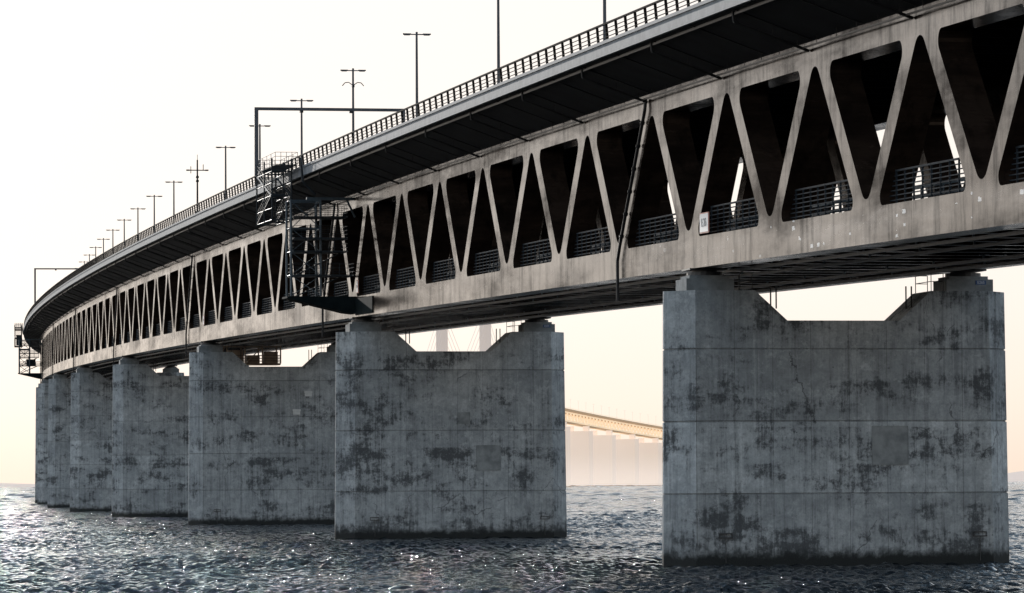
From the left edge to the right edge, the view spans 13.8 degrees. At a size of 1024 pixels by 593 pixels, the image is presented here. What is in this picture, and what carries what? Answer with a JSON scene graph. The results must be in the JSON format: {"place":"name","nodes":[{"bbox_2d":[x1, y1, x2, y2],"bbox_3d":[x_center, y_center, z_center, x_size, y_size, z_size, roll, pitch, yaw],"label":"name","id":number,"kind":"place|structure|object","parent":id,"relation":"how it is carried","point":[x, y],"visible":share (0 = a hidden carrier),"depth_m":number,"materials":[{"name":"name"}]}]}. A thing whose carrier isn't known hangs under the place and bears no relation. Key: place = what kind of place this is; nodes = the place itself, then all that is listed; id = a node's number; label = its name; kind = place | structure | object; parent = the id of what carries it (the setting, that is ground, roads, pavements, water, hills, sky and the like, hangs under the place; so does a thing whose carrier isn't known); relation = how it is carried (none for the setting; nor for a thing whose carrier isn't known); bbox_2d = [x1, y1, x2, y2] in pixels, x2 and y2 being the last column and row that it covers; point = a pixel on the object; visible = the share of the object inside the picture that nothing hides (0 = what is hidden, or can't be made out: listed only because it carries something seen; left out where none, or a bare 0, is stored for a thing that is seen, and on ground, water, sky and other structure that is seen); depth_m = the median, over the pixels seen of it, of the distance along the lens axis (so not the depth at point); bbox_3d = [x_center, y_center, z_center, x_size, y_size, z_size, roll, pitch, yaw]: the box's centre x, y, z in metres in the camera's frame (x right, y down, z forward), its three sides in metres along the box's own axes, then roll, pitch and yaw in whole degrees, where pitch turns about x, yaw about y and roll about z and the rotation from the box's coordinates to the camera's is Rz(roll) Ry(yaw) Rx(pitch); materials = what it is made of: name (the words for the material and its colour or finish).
{"place":"outdoors","nodes":[
{"label":"outdoors","id":0,"kind":"place"},
{"bbox_2d":[0,483,34,486],"bbox_3d":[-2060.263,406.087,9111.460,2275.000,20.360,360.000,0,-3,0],"label":"distant coast","id":1,"kind":"structure","parent":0,"point":[14,485],"depth_m":8967.58},
{"bbox_2d":[427,324,495,350],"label":"bridge pylon","id":2,"kind":"object","parent":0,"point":[484,339],"visible":0.06,"depth_m":4437.37,"materials":[{"name":"grey concrete"}]},
{"bbox_2d":[565,407,662,439],"bbox_3d":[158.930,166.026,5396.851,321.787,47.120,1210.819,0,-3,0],"label":"distant bridge","id":3,"kind":"structure","parent":2,"relation":"attached to","point":[595,419],"depth_m":5290.49,"materials":[{"name":"metal"}]},
{"bbox_2d":[0,481,1023,592],"bbox_3d":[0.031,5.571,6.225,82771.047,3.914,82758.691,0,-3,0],"label":"water","id":4,"kind":"structure","parent":0,"point":[611,542],"depth_m":276.19,"materials":[{"name":"black liquid"}]},
{"bbox_2d":[35,382,41,502],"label":"bridge pier","id":5,"kind":"structure","parent":4,"relation":"in","point":[36,453],"depth_m":1229.88,"materials":[{"name":"concrete"}]},
{"bbox_2d":[47,373,70,507],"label":"bridge pier","id":6,"kind":"structure","parent":4,"relation":"in","point":[59,407],"depth_m":951.02,"materials":[{"name":"concrete"}]},
{"bbox_2d":[37,378,112,504],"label":"bridge pier","id":7,"kind":"structure","parent":4,"relation":"in","point":[42,484],"depth_m":1090.02,"materials":[{"name":"concrete"}]},
{"bbox_2d":[70,365,183,511],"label":"bridge pier","id":8,"kind":"structure","parent":4,"relation":"in","point":[91,455],"depth_m":812.48,"materials":[{"name":"concrete"}]},
{"bbox_2d":[112,356,248,516],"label":"bridge pier","id":9,"kind":"structure","parent":4,"relation":"in","point":[150,436],"depth_m":674.30,"materials":[{"name":"concrete"}]},
{"bbox_2d":[188,341,335,524],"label":"bridge pier","id":10,"kind":"structure","parent":4,"relation":"in","point":[261,445],"depth_m":536.61,"materials":[{"name":"concrete"}]},
{"bbox_2d":[335,317,566,539],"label":"bridge pier","id":11,"kind":"structure","parent":4,"relation":"in","point":[453,444],"depth_m":399.04,"materials":[{"name":"concrete"}]},
{"bbox_2d":[23,0,1023,381],"bbox_3d":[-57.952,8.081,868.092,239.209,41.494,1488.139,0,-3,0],"label":"bridge","id":12,"kind":"structure","parent":11,"relation":"on","point":[539,192],"depth_m":283.81,"materials":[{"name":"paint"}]},
{"bbox_2d":[14,323,41,379],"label":"maintenance gantry","id":13,"kind":"object","parent":12,"relation":"attached to","point":[29,362],"visible":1,"depth_m":1155.53,"materials":[{"name":"metal"}]},
{"bbox_2d":[34,268,77,302],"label":"sign gantry","id":14,"kind":"object","parent":12,"relation":"attached to","point":[46,269],"visible":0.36,"depth_m":968.67,"materials":[{"name":"metal"}]},
{"bbox_2d":[130,208,145,233],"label":"street lamp","id":15,"kind":"object","parent":12,"relation":"on","point":[137,218],"visible":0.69,"depth_m":787.98,"materials":[{"name":"metal"}]},
{"bbox_2d":[146,195,161,232],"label":"street lamp","id":16,"kind":"object","parent":12,"relation":"on","point":[154,196],"visible":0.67,"depth_m":742.28,"materials":[{"name":"metal"}]},
{"bbox_2d":[165,181,181,219],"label":"street lamp","id":17,"kind":"object","parent":12,"relation":"on","point":[173,182],"visible":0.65,"depth_m":696.62,"materials":[{"name":"metal"}]},
{"bbox_2d":[186,155,208,212],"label":"instrument mast","id":18,"kind":"object","parent":12,"relation":"on","point":[197,176],"visible":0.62,"depth_m":650.99,"materials":[{"name":"metal"}]},
{"bbox_2d":[216,146,235,199],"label":"street lamp","id":19,"kind":"object","parent":12,"relation":"on","point":[225,147],"visible":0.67,"depth_m":605.38,"materials":[{"name":"metal"}]},
{"bbox_2d":[223,345,280,365],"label":"inspection traveller","id":20,"kind":"object","parent":12,"relation":"hanging from","point":[269,358],"visible":0.52,"depth_m":559.47,"materials":[{"name":"paint"}]},
{"bbox_2d":[249,124,270,183],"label":"street lamp","id":21,"kind":"object","parent":12,"relation":"on","point":[260,142],"visible":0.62,"depth_m":559.85,"materials":[{"name":"metal"}]},
{"bbox_2d":[290,99,312,163],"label":"street lamp","id":22,"kind":"object","parent":12,"relation":"on","point":[301,100],"visible":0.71,"depth_m":514.29,"materials":[{"name":"metal"}]},
{"bbox_2d":[256,152,372,314],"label":"maintenance gantry","id":23,"kind":"object","parent":12,"relation":"attached to","point":[349,305],"visible":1,"depth_m":398.62,"materials":[{"name":"metal"}]},
{"bbox_2d":[254,107,404,186],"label":"sign gantry","id":24,"kind":"object","parent":12,"relation":"attached to","point":[256,149],"visible":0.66,"depth_m":441.00,"materials":[{"name":"metal"}]},
{"bbox_2d":[340,68,365,142],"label":"street lamp","id":25,"kind":"object","parent":12,"relation":"on","point":[353,84],"visible":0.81,"depth_m":468.80,"materials":[{"name":"metal"}]},
{"bbox_2d":[356,280,358,292],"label":"span sign","id":26,"kind":"object","parent":12,"relation":"attached to","point":[357,286],"visible":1,"depth_m":395.77,"materials":[{"name":"white paint"}]},
{"bbox_2d":[402,32,430,116],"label":"street lamp","id":27,"kind":"object","parent":12,"relation":"on","point":[423,34],"visible":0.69,"depth_m":423.69,"materials":[{"name":"metal"}]},
{"bbox_2d":[497,0,499,83],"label":"street lamp","id":28,"kind":"object","parent":12,"relation":"on","point":[498,37],"visible":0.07,"depth_m":378.20,"materials":[{"name":"metal"}]},
{"bbox_2d":[603,0,605,40],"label":"street lamp","id":29,"kind":"object","parent":12,"relation":"on","point":[604,12],"visible":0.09,"depth_m":332.68,"materials":[{"name":"metal"}]},
{"bbox_2d":[700,212,709,233],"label":"span sign","id":30,"kind":"object","parent":12,"relation":"attached to","point":[704,222],"visible":1,"depth_m":257.37,"materials":[{"name":"white paint"}]},
{"bbox_2d":[564,422,570,485],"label":"distant pier","id":31,"kind":"structure","parent":4,"relation":"in","point":[567,443],"depth_m":4983.72,"materials":[{"name":"concrete"}]},
{"bbox_2d":[567,426,592,485],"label":"distant pier","id":32,"kind":"structure","parent":4,"relation":"in","point":[581,456],"depth_m":5113.64,"materials":[{"name":"concrete"}]},
{"bbox_2d":[593,430,615,484],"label":"distant pier","id":33,"kind":"structure","parent":4,"relation":"in","point":[604,459],"depth_m":5250.14,"materials":[{"name":"concrete"}]},
{"bbox_2d":[614,434,638,484],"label":"distant pier","id":34,"kind":"structure","parent":4,"relation":"in","point":[627,461],"depth_m":5386.24,"materials":[{"name":"concrete"}]},
{"bbox_2d":[638,438,661,484],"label":"distant pier","id":35,"kind":"structure","parent":4,"relation":"in","point":[650,463],"depth_m":5521.93,"materials":[{"name":"concrete"}]},
{"bbox_2d":[662,268,1008,566],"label":"bridge pier","id":36,"kind":"structure","parent":4,"relation":"in","point":[820,442],"depth_m":261.48,"materials":[{"name":"concrete"}]},
{"bbox_2d":[0,0,1023,483],"label":"sky","id":37,"kind":"structure","parent":0,"point":[104,103],"materials":[{"name":"white"}]},
{"bbox_2d":[1008,471,1023,481],"bbox_3d":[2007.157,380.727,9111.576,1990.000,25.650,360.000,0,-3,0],"label":"distant coast","id":38,"kind":"structure","parent":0,"point":[1015,476],"depth_m":8962.90}
]}

